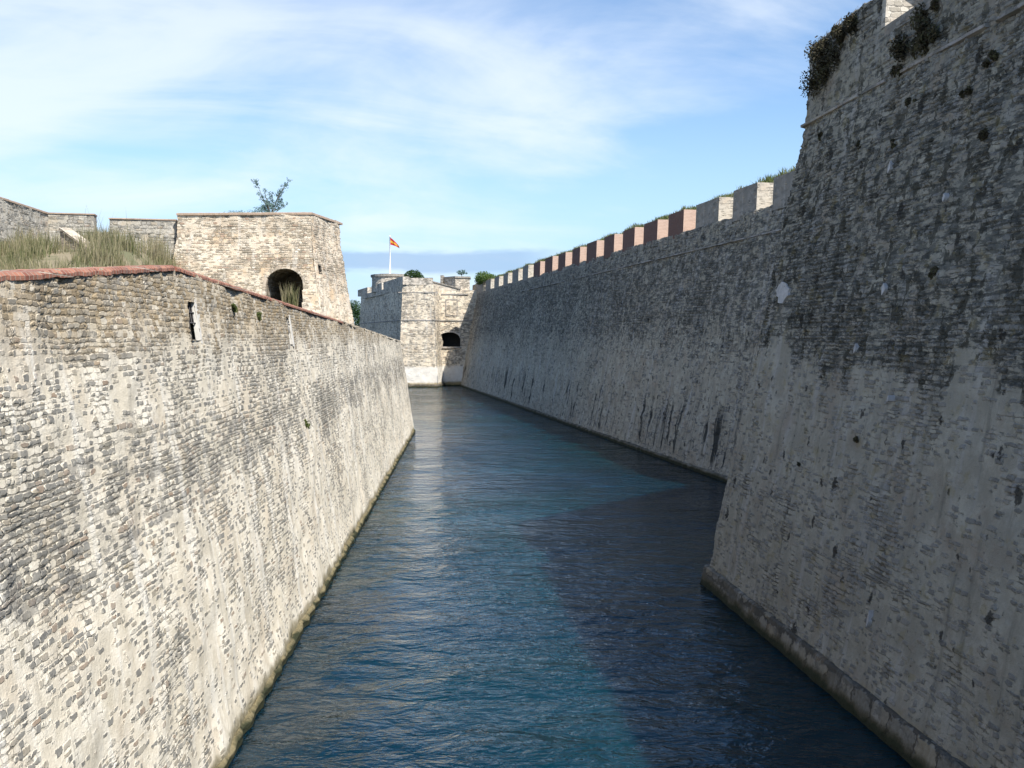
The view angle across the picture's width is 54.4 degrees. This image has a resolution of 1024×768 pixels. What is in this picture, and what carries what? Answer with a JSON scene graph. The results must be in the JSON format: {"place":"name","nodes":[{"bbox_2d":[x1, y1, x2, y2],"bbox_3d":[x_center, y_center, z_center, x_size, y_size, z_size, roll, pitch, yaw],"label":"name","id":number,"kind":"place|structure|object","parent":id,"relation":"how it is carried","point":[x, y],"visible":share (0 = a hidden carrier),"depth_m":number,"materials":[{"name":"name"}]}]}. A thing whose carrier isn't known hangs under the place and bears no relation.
{"place":"outdoors","nodes":[
{"label":"outdoors","id":0,"kind":"place"},
{"bbox_2d":[0,249,193,329],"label":"ground","id":1,"kind":"structure","parent":0,"point":[127,255],"depth_m":69.03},
{"bbox_2d":[0,197,49,248],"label":"side wall","id":2,"kind":"structure","parent":1,"relation":"on","point":[13,214],"depth_m":74.72,"materials":[{"name":"stone"}]},
{"bbox_2d":[59,227,89,249],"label":"ramp wall","id":3,"kind":"structure","parent":1,"relation":"on","point":[67,232],"depth_m":75.57,"materials":[{"name":"beige stone"}]},
{"bbox_2d":[0,205,182,269],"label":"grass","id":4,"kind":"structure","parent":1,"relation":"on","point":[103,247],"depth_m":69.57,"materials":[{"name":"green plant"}]},
{"bbox_2d":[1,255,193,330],"bbox_3d":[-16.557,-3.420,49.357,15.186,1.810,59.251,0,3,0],"label":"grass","id":5,"kind":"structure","parent":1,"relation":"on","point":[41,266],"depth_m":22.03,"materials":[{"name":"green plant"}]},
{"bbox_2d":[47,212,177,258],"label":"battlement","id":6,"kind":"object","parent":1,"relation":"on","point":[145,227],"visible":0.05,"depth_m":81.73,"materials":[{"name":"stone"}]},
{"bbox_2d":[173,212,353,339],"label":"casemate","id":7,"kind":"object","parent":1,"relation":"on","point":[264,253],"visible":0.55,"depth_m":81.58,"materials":[{"name":"stone"}]},
{"bbox_2d":[247,204,274,212],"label":"shrub","id":8,"kind":"object","parent":7,"relation":"on","point":[261,209],"visible":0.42,"depth_m":85.22,"materials":[{"name":"green plant"}]},
{"bbox_2d":[251,177,290,211],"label":"sparse tree","id":9,"kind":"object","parent":7,"relation":"on","point":[268,206],"visible":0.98,"depth_m":85.29,"materials":[{"name":"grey plant"}]},
{"bbox_2d":[279,280,299,306],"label":"reed clump","id":10,"kind":"object","parent":7,"relation":"in","point":[290,298],"visible":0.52,"depth_m":81.15,"materials":[{"name":"green plant"}]},
{"bbox_2d":[350,300,360,325],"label":"tree","id":11,"kind":"object","parent":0,"point":[355,312],"visible":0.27,"depth_m":242.57,"materials":[{"name":"green plant"}]},
{"bbox_2d":[0,0,869,324],"label":"sky","id":12,"kind":"structure","parent":0,"point":[496,137],"materials":[{"name":"blue"}]},
{"bbox_2d":[228,386,912,767],"bbox_3d":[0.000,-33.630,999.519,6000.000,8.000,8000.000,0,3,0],"label":"water","id":13,"kind":"structure","parent":0,"point":[512,586],"depth_m":30.10,"materials":[{"name":"blue liquid"}]},
{"bbox_2d":[0,265,414,767],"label":"canal wall","id":14,"kind":"structure","parent":13,"relation":"in","point":[184,515],"depth_m":19.43,"materials":[{"name":"stone"}]},
{"bbox_2d":[187,299,202,343],"bbox_3d":[-7.868,-1.480,23.664,0.881,1.110,1.062,0,3,0],"label":"slit window","id":15,"kind":"structure","parent":14,"relation":"in","point":[198,334],"depth_m":23.86,"materials":[{"name":"stone"}]},
{"bbox_2d":[231,303,237,312],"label":"wall tuft","id":16,"kind":"object","parent":14,"relation":"attached to","point":[234,308],"visible":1,"depth_m":27.73,"materials":[{"name":"green plant"}]},
{"bbox_2d":[256,312,261,320],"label":"wall tuft","id":17,"kind":"object","parent":14,"relation":"attached to","point":[259,315],"visible":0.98,"depth_m":30.83,"materials":[{"name":"green plant"}]},
{"bbox_2d":[286,315,294,346],"bbox_3d":[-8.403,-1.923,36.157,0.892,1.190,1.043,0,3,0],"label":"slit window","id":18,"kind":"structure","parent":14,"relation":"in","point":[291,339],"depth_m":36.35,"materials":[{"name":"stone"}]},
{"bbox_2d":[304,419,309,428],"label":"wall tuft","id":19,"kind":"object","parent":14,"relation":"attached to","point":[307,424],"visible":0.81,"depth_m":36.19,"materials":[{"name":"green plant"}]},
{"bbox_2d":[358,276,444,386],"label":"corner tower","id":20,"kind":"structure","parent":13,"relation":"in","point":[405,310],"depth_m":180.58,"materials":[{"name":"stone"}]},
{"bbox_2d":[371,274,403,291],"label":"round platform","id":21,"kind":"structure","parent":20,"relation":"on","point":[377,279],"depth_m":205.37,"materials":[{"name":"grey stone"}]},
{"bbox_2d":[389,236,398,273],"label":"flagpole","id":22,"kind":"object","parent":21,"relation":"on","point":[392,242],"visible":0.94,"depth_m":207.90,"materials":[{"name":"white metal"}]},
{"bbox_2d":[404,269,424,277],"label":"shrub","id":23,"kind":"object","parent":20,"relation":"on","point":[415,274],"visible":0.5,"depth_m":185.56,"materials":[{"name":"green plant"}]},
{"bbox_2d":[433,281,460,291],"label":"sloping parapet","id":24,"kind":"structure","parent":20,"relation":"on","point":[444,286],"depth_m":186.35,"materials":[{"name":"beige stone"}]},
{"bbox_2d":[438,290,476,385],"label":"gate wall","id":25,"kind":"structure","parent":13,"relation":"in","point":[457,308],"depth_m":186.42,"materials":[{"name":"stone"}]},
{"bbox_2d":[440,275,470,289],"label":"guard house","id":26,"kind":"structure","parent":25,"relation":"on","point":[462,282],"depth_m":188.60,"materials":[{"name":"beige stone"}]},
{"bbox_2d":[456,270,466,275],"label":"sparse tree","id":27,"kind":"object","parent":26,"relation":"on","point":[461,273],"visible":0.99,"depth_m":191.03,"materials":[{"name":"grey plant"}]},
{"bbox_2d":[460,171,794,482],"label":"curtain wall","id":28,"kind":"structure","parent":13,"relation":"in","point":[645,339],"depth_m":82.52,"materials":[{"name":"stone"}]},
{"bbox_2d":[488,165,795,279],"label":"grass","id":29,"kind":"structure","parent":28,"relation":"on","point":[769,179],"depth_m":85.28,"materials":[{"name":"green plant"}]},
{"bbox_2d":[700,0,1023,767],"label":"bastion","id":30,"kind":"object","parent":13,"relation":"in","point":[872,579],"visible":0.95,"depth_m":24.68,"materials":[{"name":"stone"}]},
{"bbox_2d":[799,36,839,100],"bbox_3d":[10.361,-10.671,33.085,1.020,2.065,2.463,0,3,-10],"label":"hanging shrub","id":31,"kind":"object","parent":30,"relation":"attached to","point":[822,54],"visible":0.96,"depth_m":33.01,"materials":[{"name":"green plant"}]},
{"bbox_2d":[817,132,822,140],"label":"hanging shrub","id":32,"kind":"object","parent":30,"relation":"attached to","point":[819,135],"visible":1,"depth_m":32.95,"materials":[{"name":"green plant"}]},
{"bbox_2d":[830,18,840,39],"bbox_3d":[10.473,-11.448,32.059,0.536,0.708,0.377,2,3,37],"label":"hanging shrub","id":33,"kind":"object","parent":30,"relation":"attached to","point":[834,26],"visible":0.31,"depth_m":32.09,"materials":[{"name":"green plant"}]},
{"bbox_2d":[832,12,858,49],"bbox_3d":[10.504,-11.109,31.232,0.566,0.976,1.550,0,3,-5],"label":"hanging shrub","id":34,"kind":"object","parent":30,"relation":"attached to","point":[850,22],"visible":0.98,"depth_m":31.04,"materials":[{"name":"green plant"}]},
{"bbox_2d":[853,436,858,442],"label":"hanging shrub","id":35,"kind":"object","parent":30,"relation":"attached to","point":[855,439],"visible":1,"depth_m":26.41,"materials":[{"name":"green plant"}]},
{"bbox_2d":[855,140,861,149],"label":"hanging shrub","id":36,"kind":"object","parent":30,"relation":"attached to","point":[857,144],"visible":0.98,"depth_m":29.71,"materials":[{"name":"green plant"}]},
{"bbox_2d":[890,139,895,149],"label":"hanging shrub","id":37,"kind":"object","parent":30,"relation":"attached to","point":[893,145],"visible":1,"depth_m":27.36,"materials":[{"name":"green plant"}]},
{"bbox_2d":[889,49,903,77],"bbox_3d":[10.797,-9.001,27.884,0.351,0.865,0.761,0,3,0],"label":"hanging shrub","id":38,"kind":"object","parent":30,"relation":"attached to","point":[895,70],"visible":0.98,"depth_m":28.04,"materials":[{"name":"green plant"}]},
{"bbox_2d":[887,2,932,61],"bbox_3d":[10.896,-9.459,27.025,0.765,1.572,1.863,0,3,-9],"label":"hanging shrub","id":39,"kind":"object","parent":30,"relation":"attached to","point":[919,41],"visible":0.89,"depth_m":26.68,"materials":[{"name":"green plant"}]},
{"bbox_2d":[904,97,916,107],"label":"hanging shrub","id":40,"kind":"object","parent":30,"relation":"attached to","point":[907,102],"visible":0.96,"depth_m":26.85,"materials":[{"name":"green plant"}]},
{"bbox_2d":[924,0,942,43],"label":"hanging shrub","id":41,"kind":"object","parent":30,"relation":"attached to","point":[932,33],"visible":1,"depth_m":25.84,"materials":[{"name":"green plant"}]},
{"bbox_2d":[928,266,939,279],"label":"hanging shrub","id":42,"kind":"object","parent":30,"relation":"attached to","point":[932,272],"visible":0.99,"depth_m":23.94,"materials":[{"name":"green plant"}]},
{"bbox_2d":[958,85,971,97],"bbox_3d":[10.953,-7.044,24.002,0.216,0.268,0.533,0,3,0],"label":"hanging shrub","id":43,"kind":"object","parent":30,"relation":"attached to","point":[967,92],"visible":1,"depth_m":23.87,"materials":[{"name":"green plant"}]},
{"bbox_2d":[977,128,988,142],"bbox_3d":[10.817,-5.683,22.828,0.278,0.330,0.362,2,3,39],"label":"hanging shrub","id":44,"kind":"object","parent":30,"relation":"attached to","point":[983,134],"visible":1,"depth_m":22.73,"materials":[{"name":"green plant"}]},
{"bbox_2d":[981,49,998,67],"bbox_3d":[11.101,-7.559,23.112,0.242,0.396,0.553,-1,3,-12],"label":"hanging shrub","id":45,"kind":"object","parent":30,"relation":"attached to","point":[993,55],"visible":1,"depth_m":23.02,"materials":[{"name":"green plant"}]},
{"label":"terrain","id":46,"kind":"structure","parent":0,"visible":0},
{"bbox_2d":[474,271,495,284],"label":"shrub","id":47,"kind":"object","parent":46,"relation":"on","point":[481,278],"visible":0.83,"depth_m":177.56,"materials":[{"name":"green plant"}]}
]}

